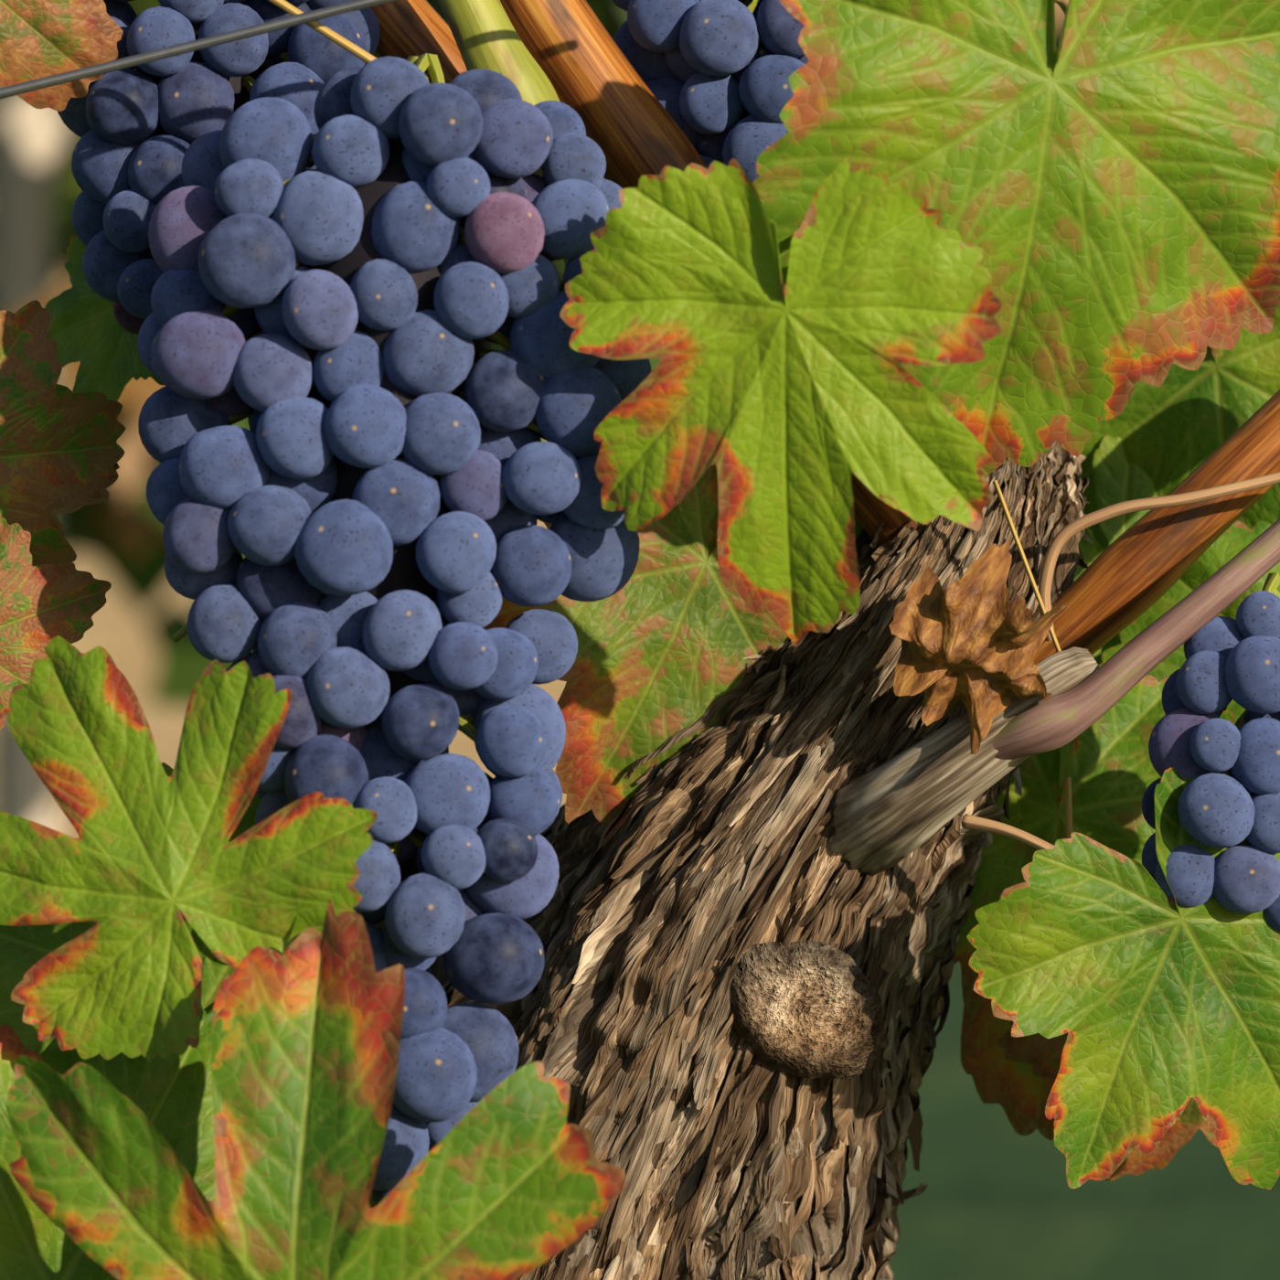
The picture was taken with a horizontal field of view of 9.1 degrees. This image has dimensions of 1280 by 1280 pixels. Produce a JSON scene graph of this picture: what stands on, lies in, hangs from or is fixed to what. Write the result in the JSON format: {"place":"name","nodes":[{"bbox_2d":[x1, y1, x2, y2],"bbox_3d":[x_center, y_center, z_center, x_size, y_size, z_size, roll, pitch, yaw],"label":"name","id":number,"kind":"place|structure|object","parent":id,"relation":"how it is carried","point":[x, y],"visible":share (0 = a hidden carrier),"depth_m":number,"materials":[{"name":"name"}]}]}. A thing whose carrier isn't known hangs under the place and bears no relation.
{"place":"outdoors","nodes":[
{"label":"outdoors","id":0,"kind":"place"},
{"bbox_2d":[53,269,1279,1279],"bbox_3d":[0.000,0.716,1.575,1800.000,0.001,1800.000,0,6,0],"label":"ground","id":1,"kind":"structure","parent":0,"point":[999,1200],"depth_m":5.04,"materials":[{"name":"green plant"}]},
{"bbox_2d":[0,95,67,831],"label":"post","id":2,"kind":"object","parent":1,"relation":"on","point":[32,141],"visible":0.29,"depth_m":3.98,"materials":[{"name":"beige wood"}]},
{"bbox_2d":[40,0,1215,708],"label":"row foliage","id":3,"kind":"object","parent":1,"relation":"on","point":[117,534],"depth_m":3.98,"materials":[{"name":"plant"}]},
{"bbox_2d":[0,0,1279,1279],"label":"grapevine","id":4,"kind":"object","parent":1,"relation":"on","point":[880,595],"visible":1,"depth_m":1.46,"materials":[{"name":"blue plant"}]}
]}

